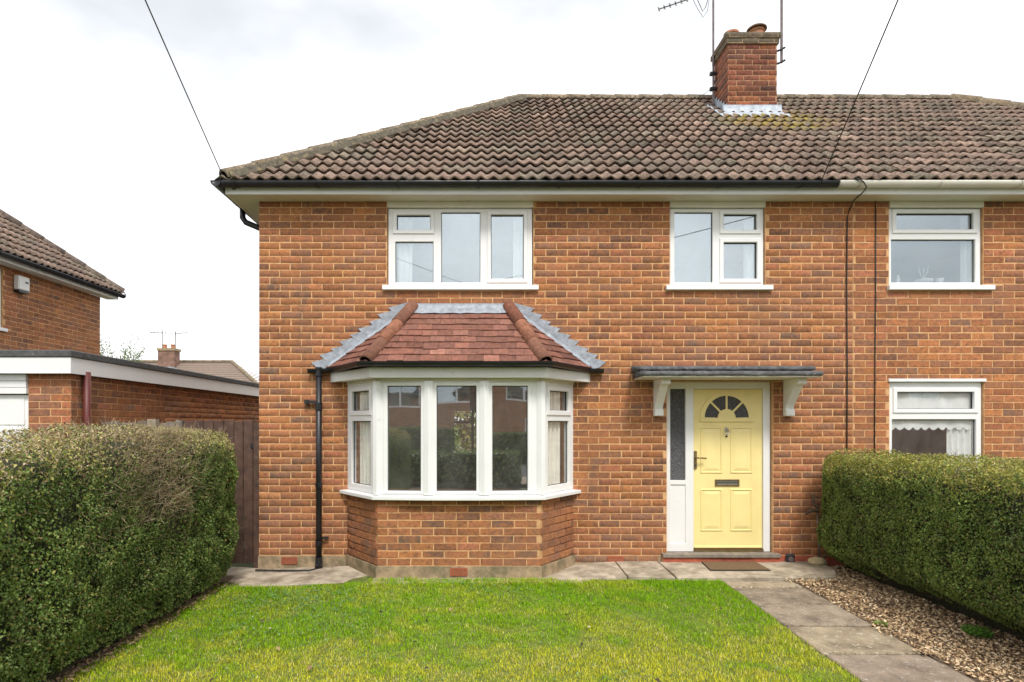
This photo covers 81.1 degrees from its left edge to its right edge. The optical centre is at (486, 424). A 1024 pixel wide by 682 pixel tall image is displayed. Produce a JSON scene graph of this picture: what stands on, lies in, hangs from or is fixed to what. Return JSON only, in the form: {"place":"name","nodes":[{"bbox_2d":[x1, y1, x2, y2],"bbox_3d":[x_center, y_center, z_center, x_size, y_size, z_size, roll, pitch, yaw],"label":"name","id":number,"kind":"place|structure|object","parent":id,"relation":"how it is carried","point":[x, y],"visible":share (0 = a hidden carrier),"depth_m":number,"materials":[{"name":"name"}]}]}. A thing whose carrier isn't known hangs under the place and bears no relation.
{"place":"outdoors","nodes":[
{"label":"outdoors","id":0,"kind":"place"},
{"bbox_2d":[47,575,233,681],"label":"soil bed","id":1,"kind":"object","parent":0,"point":[226,578],"visible":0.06,"depth_m":4.75,"materials":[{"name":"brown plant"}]},
{"bbox_2d":[0,415,239,681],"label":"clipped hedge","id":2,"kind":"object","parent":1,"relation":"on","point":[113,539],"visible":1,"depth_m":4.24,"materials":[{"name":"green plant"}]},
{"bbox_2d":[60,576,859,681],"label":"lawn","id":3,"kind":"structure","parent":0,"point":[447,643],"depth_m":4.60,"materials":[{"name":"green plant"}]},
{"bbox_2d":[141,589,721,681],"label":"fallen leaves","id":4,"kind":"object","parent":3,"relation":"on","point":[656,679],"visible":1,"depth_m":4.44,"materials":[{"name":"brown plant"}]},
{"bbox_2d":[125,579,788,681],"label":"clover","id":5,"kind":"object","parent":3,"relation":"on","point":[302,609],"visible":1,"depth_m":5.31,"materials":[{"name":"green plant"}]},
{"bbox_2d":[0,0,1023,425],"label":"sky","id":6,"kind":"structure","parent":0,"point":[106,155],"materials":[{"name":"white"}]},
{"bbox_2d":[227,561,836,586],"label":"paving","id":7,"kind":"structure","parent":0,"point":[661,570],"depth_m":6.53,"materials":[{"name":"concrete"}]},
{"bbox_2d":[255,568,318,571],"bbox_3d":[-2.293,1.667,6.839,0.737,0.042,0.081,0,0,2],"label":"hose","id":8,"kind":"object","parent":7,"relation":"on","point":[284,570],"visible":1,"depth_m":6.83,"materials":[{"name":"rubber"}]},
{"bbox_2d":[659,561,836,581],"bbox_3d":[2.957,1.669,6.649,1.884,0.128,0.697,0,0,0],"label":"door slab","id":9,"kind":"structure","parent":7,"relation":"in","point":[781,570],"depth_m":6.49,"materials":[{"name":"concrete"}]},
{"bbox_2d":[701,561,770,570],"bbox_3d":[2.788,1.601,6.741,0.667,0.021,0.382,0,0,0],"label":"door mat","id":10,"kind":"object","parent":9,"relation":"on","point":[732,565],"depth_m":6.69,"materials":[{"name":"fabric"}]},
{"bbox_2d":[805,495,828,557],"bbox_3d":[3.833,1.220,6.889,0.278,0.801,0.141,0,0,0],"label":"bare stem","id":11,"kind":"object","parent":7,"relation":"on","point":[817,507],"visible":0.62,"depth_m":6.93,"materials":[{"name":"brown wood"}]},
{"bbox_2d":[808,556,826,564],"bbox_3d":[3.804,1.563,6.862,0.211,0.084,0.150,0,0,0],"label":"rock","id":12,"kind":"object","parent":7,"relation":"on","point":[815,560],"visible":1,"depth_m":6.81,"materials":[{"name":"beige stone"}]},
{"bbox_2d":[231,427,940,662],"bbox_3d":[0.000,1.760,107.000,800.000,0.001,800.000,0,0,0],"label":"ground","id":13,"kind":"structure","parent":0,"point":[248,565],"depth_m":7.55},
{"bbox_2d":[0,209,125,394],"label":"brick house","id":14,"kind":"structure","parent":13,"relation":"on","point":[57,307],"depth_m":10.87,"materials":[{"name":"brick"}]},
{"bbox_2d":[0,268,7,331],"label":"side window","id":15,"kind":"structure","parent":14,"relation":"in","point":[1,329],"depth_m":9.81,"materials":[{"name":"plastic"}]},
{"bbox_2d":[14,275,29,293],"bbox_3d":[-7.897,-2.370,10.155,0.101,0.280,0.250,0,0,0],"label":"alarm box","id":16,"kind":"object","parent":14,"relation":"attached to","point":[21,284],"visible":1,"depth_m":10.11,"materials":[{"name":"white plastic"}]},
{"bbox_2d":[100,333,150,362],"bbox_3d":[-12.863,-0.753,21.000,1.940,4.910,1.958,0,0,0],"label":"garden tree","id":17,"kind":"object","parent":13,"relation":"on","point":[125,353],"visible":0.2,"depth_m":21.03,"materials":[{"name":"green plant"}]},
{"bbox_2d":[0,350,258,512],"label":"garage","id":18,"kind":"structure","parent":13,"relation":"on","point":[62,386],"depth_m":7.25,"materials":[{"name":"brick"}]},
{"bbox_2d":[0,395,28,451],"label":"garage door","id":19,"kind":"structure","parent":18,"relation":"in","point":[14,409],"depth_m":6.72,"materials":[{"name":"plastic"}]},
{"bbox_2d":[101,419,185,441],"bbox_3d":[-4.115,0.820,7.145,1.010,1.760,0.130,0,0,0],"label":"boundary fence","id":20,"kind":"object","parent":13,"relation":"on","point":[156,421],"visible":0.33,"depth_m":7.16,"materials":[{"name":"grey wood"}]},
{"bbox_2d":[135,344,258,382],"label":"house","id":21,"kind":"structure","parent":13,"relation":"on","point":[170,358],"depth_m":48.80,"materials":[{"name":"tile"}]},
{"bbox_2d":[150,330,165,347],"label":"television aerial","id":22,"kind":"object","parent":21,"relation":"attached to","point":[162,336],"visible":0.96,"depth_m":49.83,"materials":[{"name":"grey metal"}]},
{"bbox_2d":[171,331,188,347],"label":"television aerial","id":23,"kind":"object","parent":21,"relation":"attached to","point":[175,336],"visible":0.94,"depth_m":49.83,"materials":[{"name":"grey metal"}]},
{"bbox_2d":[455,411,475,452],"bbox_3d":[-0.002,-0.186,18.447,7.130,4.296,3.208,0,0,0],"label":"garden shrub","id":24,"kind":"object","parent":13,"relation":"on","point":[466,428],"visible":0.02,"depth_m":17.42,"materials":[{"name":"green plant"}]},
{"bbox_2d":[210,23,872,577],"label":"brick house","id":25,"kind":"structure","parent":13,"relation":"on","point":[596,327],"depth_m":7.00,"materials":[{"name":"brick"}]},
{"bbox_2d":[145,0,221,173],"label":"overhead wire","id":26,"kind":"object","parent":25,"relation":"attached to","point":[180,80],"visible":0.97,"depth_m":5.16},
{"bbox_2d":[184,420,258,567],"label":"side gate","id":27,"kind":"structure","parent":25,"relation":"attached to","point":[235,431],"depth_m":7.10,"materials":[{"name":"brown wood"}]},
{"bbox_2d":[330,367,589,500],"bbox_3d":[-0.306,0.104,6.667,3.042,1.408,0.758,0,0,0],"label":"bay window","id":28,"kind":"structure","parent":25,"relation":"in","point":[544,385],"depth_m":6.41,"materials":[{"name":"plastic"}]},
{"bbox_2d":[382,209,538,289],"bbox_3d":[-0.303,-2.059,7.051,1.825,0.982,0.193,0,0,0],"label":"bedroom window","id":29,"kind":"structure","parent":25,"relation":"in","point":[400,231],"depth_m":7.03,"materials":[{"name":"plastic"}]},
{"bbox_2d":[411,483,523,488],"bbox_3d":[-0.250,1.200,8.250,1.500,0.720,0.600,0,0,0],"label":"side table","id":30,"kind":"object","parent":25,"relation":"on","point":[473,486],"visible":0.27,"depth_m":8.05,"materials":[{"name":"brown wood"}]},
{"bbox_2d":[452,409,493,454],"bbox_3d":[-0.310,0.175,13.475,0.940,1.050,0.050,0,0,0],"label":"back window","id":31,"kind":"structure","parent":25,"relation":"in","point":[453,410],"depth_m":13.45,"materials":[{"name":"plastic"}]},
{"bbox_2d":[658,0,717,105],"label":"television aerial","id":32,"kind":"object","parent":25,"relation":"attached to","point":[712,73],"visible":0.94,"depth_m":9.78,"materials":[{"name":"metal"}]},
{"bbox_2d":[666,209,773,289],"bbox_3d":[2.723,-2.059,7.048,1.245,0.982,0.186,0,0,0],"label":"landing window","id":33,"kind":"structure","parent":25,"relation":"in","point":[751,236],"depth_m":7.03,"materials":[{"name":"plastic"}]},
{"bbox_2d":[694,389,761,548],"bbox_3d":[2.859,0.529,7.066,0.816,1.889,0.125,0,0,0],"label":"front door","id":34,"kind":"structure","parent":25,"relation":"in","point":[727,422],"depth_m":7.08,"materials":[{"name":"yellow paint"}]},
{"bbox_2d":[777,0,785,64],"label":"aerial mast","id":35,"kind":"object","parent":25,"relation":"attached to","point":[781,31],"visible":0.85,"depth_m":9.40,"materials":[{"name":"metal"}]},
{"bbox_2d":[739,93,1023,473],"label":"brick house","id":36,"kind":"structure","parent":13,"relation":"on","point":[938,367],"depth_m":7.00,"materials":[{"name":"brick"}]},
{"bbox_2d":[913,278,933,281],"bbox_3d":[5.245,-1.696,7.170,0.200,0.072,0.197,0,0,0],"label":"bowl","id":37,"kind":"object","parent":36,"relation":"on","point":[926,280],"visible":0.49,"depth_m":7.09,"materials":[{"name":"ceramic"}]},
{"bbox_2d":[918,266,928,278],"bbox_3d":[5.245,-1.810,7.169,0.143,0.182,0.061,0,0,0],"label":"ornament","id":38,"kind":"object","parent":37,"relation":"on","point":[923,272],"visible":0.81,"depth_m":7.16,"materials":[{"name":"ceramic"}]},
{"bbox_2d":[889,382,980,469],"bbox_3d":[5.280,0.150,7.068,1.090,1.300,0.104,0,0,0],"label":"kitchen window","id":39,"kind":"structure","parent":36,"relation":"in","point":[955,407],"depth_m":7.06,"materials":[{"name":"plastic"}]},
{"bbox_2d":[935,278,943,281],"bbox_3d":[5.440,-1.703,7.170,0.090,0.086,0.089,0,0,0],"label":"cup","id":40,"kind":"object","parent":36,"relation":"on","point":[939,280],"visible":0.66,"depth_m":7.14,"materials":[{"name":"ceramic"}]},
{"bbox_2d":[887,209,994,289],"bbox_3d":[5.312,-2.059,7.048,1.235,0.982,0.187,0,0,0],"label":"bedroom window","id":41,"kind":"structure","parent":36,"relation":"in","point":[968,234],"depth_m":7.03,"materials":[{"name":"plastic"}]},
{"bbox_2d":[816,448,1023,640],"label":"clipped hedge","id":42,"kind":"object","parent":13,"relation":"on","point":[948,536],"visible":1,"depth_m":5.12,"materials":[{"name":"green plant"}]},
{"bbox_2d":[724,581,975,681],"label":"path","id":43,"kind":"structure","parent":0,"point":[859,637],"depth_m":4.69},
{"bbox_2d":[757,587,921,654],"bbox_3d":[2.874,1.669,4.350,0.753,0.050,3.443,0,0,0],"label":"joint moss","id":44,"kind":"object","parent":43,"relation":"on","point":[840,625],"visible":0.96,"depth_m":4.95,"materials":[{"name":"green plant"}]},
{"bbox_2d":[785,565,1023,681],"bbox_3d":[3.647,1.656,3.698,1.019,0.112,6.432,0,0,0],"label":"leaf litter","id":45,"kind":"object","parent":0,"point":[883,594],"visible":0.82,"depth_m":4.92,"materials":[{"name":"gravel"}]},
{"bbox_2d":[873,620,887,626],"bbox_3d":[3.257,1.659,4.935,0.103,0.064,0.118,0,0,-29],"label":"green weed","id":46,"kind":"object","parent":45,"relation":"on","point":[875,622],"visible":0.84,"depth_m":4.93,"materials":[{"name":"green plant"}]},
{"bbox_2d":[960,624,994,638],"bbox_3d":[3.877,1.643,4.717,0.221,0.079,0.209,0,0,0],"label":"green weed","id":47,"kind":"object","parent":45,"relation":"on","point":[978,632],"visible":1,"depth_m":4.70,"materials":[{"name":"green plant"}]},
{"label":"pavement","id":48,"kind":"structure","parent":0,"visible":0},
{"bbox_3d":[-0.410,-1.465,-5.680,0.500,6.430,0.260,0,0,0],"label":"telegraph pole","id":49,"kind":"object","parent":48,"relation":"on","visible":0},
{"bbox_2d":[821,0,898,181],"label":"overhead wire","id":50,"kind":"object","parent":49,"relation":"attached to","point":[862,84],"visible":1,"depth_m":5.08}
]}

